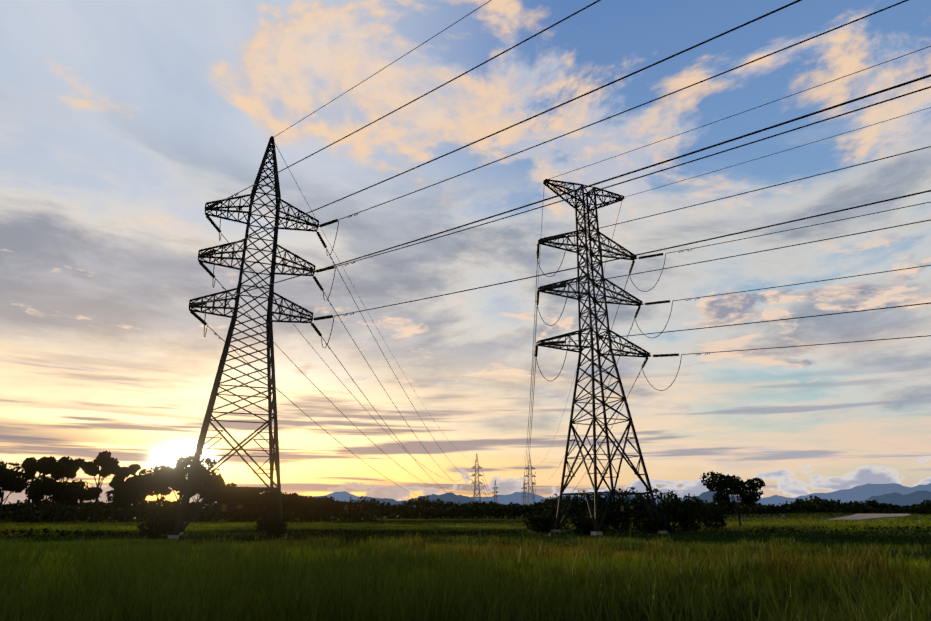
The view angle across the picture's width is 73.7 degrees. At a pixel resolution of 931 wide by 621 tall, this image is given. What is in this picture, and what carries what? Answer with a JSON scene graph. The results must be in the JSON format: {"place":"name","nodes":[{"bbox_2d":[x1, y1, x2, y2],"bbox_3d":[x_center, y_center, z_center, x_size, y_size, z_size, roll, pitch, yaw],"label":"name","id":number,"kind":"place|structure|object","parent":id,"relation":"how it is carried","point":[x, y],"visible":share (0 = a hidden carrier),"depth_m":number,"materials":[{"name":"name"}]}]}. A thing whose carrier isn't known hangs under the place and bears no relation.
{"place":"outdoors","nodes":[
{"label":"outdoors","id":0,"kind":"place"},
{"bbox_2d":[222,504,242,510],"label":"pylon plates","id":1,"kind":"object","parent":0,"point":[224,507],"visible":1,"depth_m":60.64,"materials":[{"name":"grey metal"}]},
{"bbox_2d":[0,534,930,620],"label":"grass","id":2,"kind":"structure","parent":0,"point":[920,565],"depth_m":20.22,"materials":[{"name":"green plant"}]},
{"bbox_2d":[0,0,930,507],"label":"sky","id":3,"kind":"structure","parent":0,"point":[120,120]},
{"bbox_2d":[0,512,930,557],"bbox_3d":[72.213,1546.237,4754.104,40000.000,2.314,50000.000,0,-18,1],"label":"ground","id":4,"kind":"structure","parent":0,"point":[881,518],"depth_m":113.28,"materials":[{"name":"green plant"}]},
{"bbox_2d":[0,459,23,487],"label":"tree","id":5,"kind":"object","parent":4,"relation":"on","point":[4,466],"visible":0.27,"depth_m":146.54,"materials":[{"name":"green plant"}]},
{"bbox_2d":[0,468,31,519],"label":"tree","id":6,"kind":"object","parent":4,"relation":"on","point":[16,482],"depth_m":144.80,"materials":[{"name":"green plant"}]},
{"bbox_2d":[20,456,55,521],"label":"tree","id":7,"kind":"object","parent":4,"relation":"on","point":[30,471],"depth_m":149.79,"materials":[{"name":"green plant"}]},
{"bbox_2d":[25,473,71,522],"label":"tree","id":8,"kind":"object","parent":4,"relation":"on","point":[38,488],"depth_m":138.87,"materials":[{"name":"green plant"}]},
{"bbox_2d":[42,456,86,522],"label":"tree","id":9,"kind":"object","parent":4,"relation":"on","point":[66,467],"depth_m":146.96,"materials":[{"name":"green plant"}]},
{"bbox_2d":[0,527,147,537],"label":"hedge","id":10,"kind":"object","parent":4,"relation":"on","point":[62,534],"depth_m":61.75,"materials":[{"name":"green plant"}]},
{"bbox_2d":[48,479,102,522],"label":"tree","id":11,"kind":"object","parent":4,"relation":"on","point":[67,497],"depth_m":141.03,"materials":[{"name":"green plant"}]},
{"bbox_2d":[79,450,119,522],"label":"tree","id":12,"kind":"object","parent":4,"relation":"on","point":[106,461],"depth_m":144.55,"materials":[{"name":"green plant"}]},
{"bbox_2d":[109,464,140,521],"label":"tree","id":13,"kind":"object","parent":4,"relation":"on","point":[119,473],"depth_m":153.04,"materials":[{"name":"green plant"}]},
{"bbox_2d":[105,484,149,522],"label":"tree","id":14,"kind":"object","parent":4,"relation":"on","point":[121,496],"depth_m":141.90,"materials":[{"name":"green plant"}]},
{"bbox_2d":[123,473,159,522],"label":"tree","id":15,"kind":"object","parent":4,"relation":"on","point":[139,482],"depth_m":144.71,"materials":[{"name":"green plant"}]},
{"bbox_2d":[137,515,175,538],"bbox_3d":[-29.040,20.666,58.917,3.091,2.343,3.246,0,-18,1],"label":"bush","id":16,"kind":"object","parent":4,"relation":"on","point":[164,526],"depth_m":58.30,"materials":[{"name":"green plant"}]},
{"bbox_2d":[138,464,184,518],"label":"tree","id":17,"kind":"object","parent":4,"relation":"on","point":[164,490],"depth_m":148.03,"materials":[{"name":"green plant"}]},
{"bbox_2d":[148,455,215,521],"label":"tree","id":18,"kind":"object","parent":4,"relation":"on","point":[165,476],"depth_m":143.51,"materials":[{"name":"green plant"}]},
{"bbox_2d":[0,506,382,522],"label":"hedge under trees","id":19,"kind":"object","parent":4,"relation":"on","point":[119,516],"depth_m":155.88,"materials":[{"name":"green plant"}]},
{"bbox_2d":[172,468,225,522],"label":"tree","id":20,"kind":"object","parent":4,"relation":"on","point":[217,479],"depth_m":149.17,"materials":[{"name":"green plant"}]},
{"bbox_2d":[196,479,240,521],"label":"tree","id":21,"kind":"object","parent":4,"relation":"on","point":[219,495],"depth_m":151.65,"materials":[{"name":"green plant"}]},
{"bbox_2d":[168,532,286,539],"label":"tower footings","id":22,"kind":"object","parent":4,"relation":"on","point":[175,536],"visible":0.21,"depth_m":57.79,"materials":[{"name":"grey concrete"}]},
{"bbox_2d":[216,486,261,521],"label":"tree","id":23,"kind":"object","parent":4,"relation":"on","point":[245,495],"depth_m":156.61,"materials":[{"name":"green plant"}]},
{"bbox_2d":[172,136,318,534],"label":"pylon","id":24,"kind":"object","parent":4,"relation":"on","point":[273,456],"visible":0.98,"depth_m":70.87,"materials":[{"name":"black metal"}]},
{"bbox_2d":[189,194,709,377],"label":"insulators","id":25,"kind":"object","parent":24,"relation":"attached to","point":[200,319],"visible":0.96,"depth_m":77.03,"materials":[{"name":"black"}]},
{"bbox_2d":[204,0,930,503],"bbox_3d":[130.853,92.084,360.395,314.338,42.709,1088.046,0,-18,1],"label":"conductors","id":26,"kind":"object","parent":24,"relation":"attached to","point":[536,276],"visible":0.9,"depth_m":56.07,"materials":[{"name":"black"}]},
{"bbox_2d":[244,491,276,510],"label":"tree","id":27,"kind":"object","parent":4,"relation":"on","point":[266,495],"depth_m":160.90,"materials":[{"name":"green plant"}]},
{"bbox_2d":[255,516,286,538],"bbox_3d":[-19.040,21.418,61.089,3.138,2.370,3.128,0,-18,1],"label":"bush","id":28,"kind":"object","parent":4,"relation":"on","point":[278,531],"depth_m":60.44,"materials":[{"name":"green plant"}]},
{"bbox_2d":[256,492,303,510],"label":"tree","id":29,"kind":"object","parent":4,"relation":"on","point":[290,499],"depth_m":167.03,"materials":[{"name":"green plant"}]},
{"bbox_2d":[288,495,316,512],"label":"tree","id":30,"kind":"object","parent":4,"relation":"on","point":[309,501],"depth_m":175.65,"materials":[{"name":"green plant"}]},
{"bbox_2d":[312,496,344,512],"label":"tree","id":31,"kind":"object","parent":4,"relation":"on","point":[326,503],"depth_m":180.06,"materials":[{"name":"green plant"}]},
{"bbox_2d":[286,527,518,536],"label":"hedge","id":32,"kind":"object","parent":4,"relation":"on","point":[349,532],"depth_m":69.80,"materials":[{"name":"green plant"}]},
{"bbox_2d":[0,530,930,620],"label":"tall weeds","id":33,"kind":"object","parent":4,"relation":"on","point":[263,574],"depth_m":15.23,"materials":[{"name":"green plant"}]},
{"bbox_2d":[1,496,930,518],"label":"hedge","id":34,"kind":"object","parent":4,"relation":"on","point":[514,512],"depth_m":228.26,"materials":[{"name":"green plant"}]},
{"bbox_2d":[3,495,930,515],"bbox_3d":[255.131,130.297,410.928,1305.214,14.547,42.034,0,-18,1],"label":"hedge","id":35,"kind":"object","parent":4,"relation":"on","point":[423,503],"depth_m":407.54,"materials":[{"name":"green plant"}]},
{"bbox_2d":[471,454,482,506],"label":"pylon","id":36,"kind":"object","parent":4,"relation":"on","point":[475,474],"visible":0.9,"depth_m":469.67,"materials":[{"name":"grey metal"}]},
{"bbox_2d":[492,480,498,502],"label":"pylon","id":37,"kind":"object","parent":4,"relation":"on","point":[494,488],"visible":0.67,"depth_m":868.49,"materials":[{"name":"grey metal"}]},
{"bbox_2d":[521,482,526,504],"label":"pylon","id":38,"kind":"object","parent":4,"relation":"on","point":[523,494],"visible":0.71,"depth_m":877.20,"materials":[{"name":"grey metal"}]},
{"bbox_2d":[525,459,535,504],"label":"pylon","id":39,"kind":"object","parent":4,"relation":"on","point":[532,484],"visible":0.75,"depth_m":478.36,"materials":[{"name":"grey metal"}]},
{"bbox_2d":[522,509,555,532],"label":"bush","id":40,"kind":"object","parent":4,"relation":"on","point":[539,523],"depth_m":76.62,"materials":[{"name":"green plant"}]},
{"bbox_2d":[543,494,577,530],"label":"bush","id":41,"kind":"object","parent":4,"relation":"on","point":[554,509],"depth_m":80.92,"materials":[{"name":"green plant"}]},
{"bbox_2d":[571,516,605,534],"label":"bush","id":42,"kind":"object","parent":4,"relation":"on","point":[580,524],"depth_m":70.67,"materials":[{"name":"green plant"}]},
{"bbox_2d":[573,490,610,531],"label":"bush","id":43,"kind":"object","parent":4,"relation":"on","point":[582,505],"depth_m":82.90,"materials":[{"name":"green plant"}]},
{"bbox_2d":[536,179,660,531],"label":"pylon","id":44,"kind":"object","parent":4,"relation":"on","point":[612,493],"visible":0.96,"depth_m":80.77,"materials":[{"name":"black metal"}]},
{"bbox_2d":[550,529,668,535],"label":"tower footings","id":45,"kind":"object","parent":4,"relation":"on","point":[599,533],"visible":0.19,"depth_m":71.25,"materials":[{"name":"grey concrete"}]},
{"bbox_2d":[593,499,630,532],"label":"bush","id":46,"kind":"object","parent":4,"relation":"on","point":[622,520],"depth_m":78.79,"materials":[{"name":"green plant"}]},
{"bbox_2d":[599,487,649,531],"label":"bush","id":47,"kind":"object","parent":4,"relation":"on","point":[626,498],"depth_m":81.76,"materials":[{"name":"green plant"}]},
{"bbox_2d":[633,498,670,531],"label":"bush","id":48,"kind":"object","parent":4,"relation":"on","point":[637,524],"depth_m":78.40,"materials":[{"name":"green plant"}]},
{"bbox_2d":[631,488,681,529],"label":"bush","id":49,"kind":"object","parent":4,"relation":"on","point":[662,495],"visible":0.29,"depth_m":82.68,"materials":[{"name":"green plant"}]},
{"bbox_2d":[640,513,673,533],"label":"bush","id":50,"kind":"object","parent":4,"relation":"on","point":[649,525],"depth_m":72.09,"materials":[{"name":"green plant"}]},
{"bbox_2d":[667,500,700,531],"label":"bush","id":51,"kind":"object","parent":4,"relation":"on","point":[682,513],"depth_m":80.38,"materials":[{"name":"green plant"}]},
{"bbox_2d":[666,493,703,530],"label":"bush","id":52,"kind":"object","parent":4,"relation":"on","point":[694,497],"depth_m":84.17,"materials":[{"name":"green plant"}]},
{"bbox_2d":[694,505,726,529],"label":"bush","id":53,"kind":"object","parent":4,"relation":"on","point":[715,515],"depth_m":85.71,"materials":[{"name":"green plant"}]},
{"bbox_2d":[699,471,765,526],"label":"tree","id":54,"kind":"object","parent":4,"relation":"on","point":[720,483],"depth_m":97.53,"materials":[{"name":"green plant"}]},
{"bbox_2d":[749,525,930,531],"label":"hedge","id":55,"kind":"object","parent":4,"relation":"on","point":[871,528],"depth_m":80.56,"materials":[{"name":"green plant"}]},
{"bbox_2d":[312,483,930,506],"bbox_3d":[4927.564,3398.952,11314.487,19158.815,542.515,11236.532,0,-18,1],"label":"mountains","id":56,"kind":"structure","parent":0,"point":[862,492],"depth_m":11313.42,"materials":[{"name":"blue stone"}]},
{"bbox_2d":[335,490,930,508],"bbox_3d":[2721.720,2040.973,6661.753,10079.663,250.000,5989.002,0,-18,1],"label":"mountains","id":57,"kind":"structure","parent":0,"point":[910,499],"depth_m":6731.01,"materials":[{"name":"blue stone"}]},
{"bbox_2d":[828,514,910,519],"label":"dirt track","id":58,"kind":"structure","parent":0,"point":[859,516],"depth_m":121.47,"materials":[{"name":"brown soil"}]}
]}

